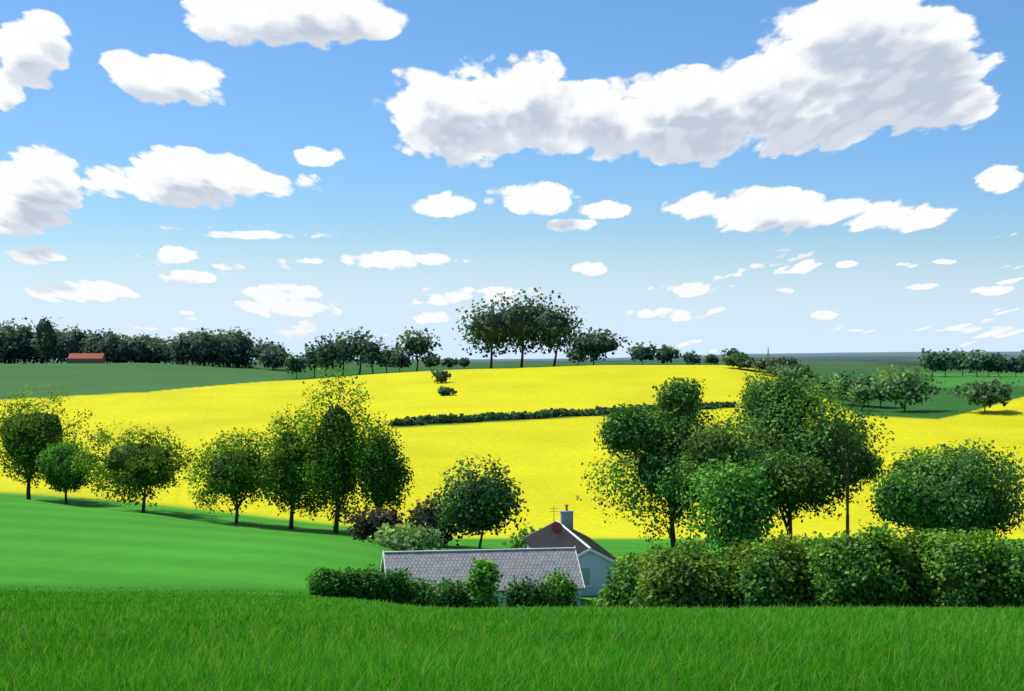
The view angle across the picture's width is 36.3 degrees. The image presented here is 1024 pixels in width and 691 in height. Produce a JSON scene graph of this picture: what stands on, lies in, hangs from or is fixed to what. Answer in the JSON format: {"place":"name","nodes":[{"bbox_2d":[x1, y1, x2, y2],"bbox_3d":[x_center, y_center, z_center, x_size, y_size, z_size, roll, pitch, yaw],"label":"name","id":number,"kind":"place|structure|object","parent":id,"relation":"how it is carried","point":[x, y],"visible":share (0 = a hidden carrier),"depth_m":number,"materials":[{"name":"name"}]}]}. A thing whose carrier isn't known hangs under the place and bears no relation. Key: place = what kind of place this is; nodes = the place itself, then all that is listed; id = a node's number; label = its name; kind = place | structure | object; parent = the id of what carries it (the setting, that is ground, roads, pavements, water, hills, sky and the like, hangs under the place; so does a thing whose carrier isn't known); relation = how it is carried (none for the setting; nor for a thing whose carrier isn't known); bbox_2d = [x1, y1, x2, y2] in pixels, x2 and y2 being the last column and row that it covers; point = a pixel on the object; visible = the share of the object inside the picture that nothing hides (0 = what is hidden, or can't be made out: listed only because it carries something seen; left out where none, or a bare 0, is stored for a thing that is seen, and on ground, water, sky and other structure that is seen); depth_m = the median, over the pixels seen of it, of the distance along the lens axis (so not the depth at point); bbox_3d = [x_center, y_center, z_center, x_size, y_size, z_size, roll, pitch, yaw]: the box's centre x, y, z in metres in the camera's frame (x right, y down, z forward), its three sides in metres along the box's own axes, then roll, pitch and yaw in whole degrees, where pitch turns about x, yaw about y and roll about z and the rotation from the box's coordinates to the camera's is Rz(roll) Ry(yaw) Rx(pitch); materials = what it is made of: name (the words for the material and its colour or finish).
{"place":"outdoors","nodes":[
{"label":"outdoors","id":0,"kind":"place"},
{"bbox_2d":[380,546,584,589],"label":"garage trim","id":1,"kind":"structure","parent":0,"point":[383,558],"depth_m":118.91,"materials":[{"name":"white paint"}]},
{"bbox_2d":[381,549,584,591],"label":"garage roof tiles","id":2,"kind":"object","parent":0,"point":[520,565],"visible":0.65,"depth_m":117.95,"materials":[{"name":"grey tile"}]},
{"bbox_2d":[0,351,1023,606],"bbox_3d":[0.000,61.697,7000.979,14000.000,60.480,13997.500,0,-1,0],"label":"field","id":3,"kind":"structure","parent":0,"point":[174,539],"depth_m":366.78,"materials":[{"name":"yellow plant"}]},
{"bbox_2d":[68,356,104,362],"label":"barn walls","id":4,"kind":"structure","parent":3,"relation":"on","point":[86,360],"depth_m":900.52,"materials":[{"name":"grey"}]},
{"bbox_2d":[68,353,105,358],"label":"barn roof","id":5,"kind":"structure","parent":4,"relation":"on","point":[85,355],"depth_m":902.52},
{"bbox_2d":[384,570,579,606],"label":"garage walls","id":6,"kind":"structure","parent":3,"relation":"on","point":[499,594],"depth_m":116.36,"materials":[{"name":"paint"}]},
{"bbox_2d":[0,287,1023,608],"bbox_3d":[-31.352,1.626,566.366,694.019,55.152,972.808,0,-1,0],"label":"trees","id":7,"kind":"object","parent":3,"relation":"on","point":[948,551],"depth_m":162.48,"materials":[{"name":"green plant"}]},
{"bbox_2d":[527,544,617,595],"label":"house walls","id":8,"kind":"structure","parent":3,"relation":"on","point":[597,563],"depth_m":124.88,"materials":[{"name":"paint"}]},
{"bbox_2d":[524,520,613,586],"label":"roof trim","id":9,"kind":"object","parent":8,"relation":"attached to","point":[590,549],"visible":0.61,"depth_m":124.78,"materials":[{"name":"white paint"}]},
{"bbox_2d":[580,567,589,584],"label":"window pane","id":10,"kind":"object","parent":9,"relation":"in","point":[585,571],"visible":0.54,"depth_m":124.77,"materials":[{"name":"teal glass"}]},
{"bbox_2d":[523,521,616,559],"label":"house roof","id":11,"kind":"object","parent":8,"relation":"on","point":[546,537],"visible":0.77,"depth_m":136.74,"materials":[{"name":"grey tile"}]},
{"bbox_2d":[551,522,562,533],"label":"satellite dish","id":12,"kind":"object","parent":11,"relation":"attached to","point":[556,527],"visible":1,"depth_m":137.65,"materials":[{"name":"red metal"}]},
{"bbox_2d":[559,510,573,529],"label":"house chimney","id":13,"kind":"object","parent":11,"relation":"on","point":[566,518],"visible":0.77,"depth_m":143.74,"materials":[{"name":"grey paint"}]},
{"bbox_2d":[838,465,856,539],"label":"utility pole","id":14,"kind":"object","parent":3,"relation":"on","point":[847,470],"visible":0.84,"depth_m":151.76,"materials":[{"name":"brown wood"}]},
{"bbox_2d":[0,585,1023,690],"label":"meadow grass","id":15,"kind":"structure","parent":0,"point":[132,640],"depth_m":22.37,"materials":[{"name":"green plant"}]},
{"bbox_2d":[0,0,1023,358],"label":"sky","id":16,"kind":"structure","parent":0,"point":[706,177],"materials":[{"name":"blue"}]}
]}

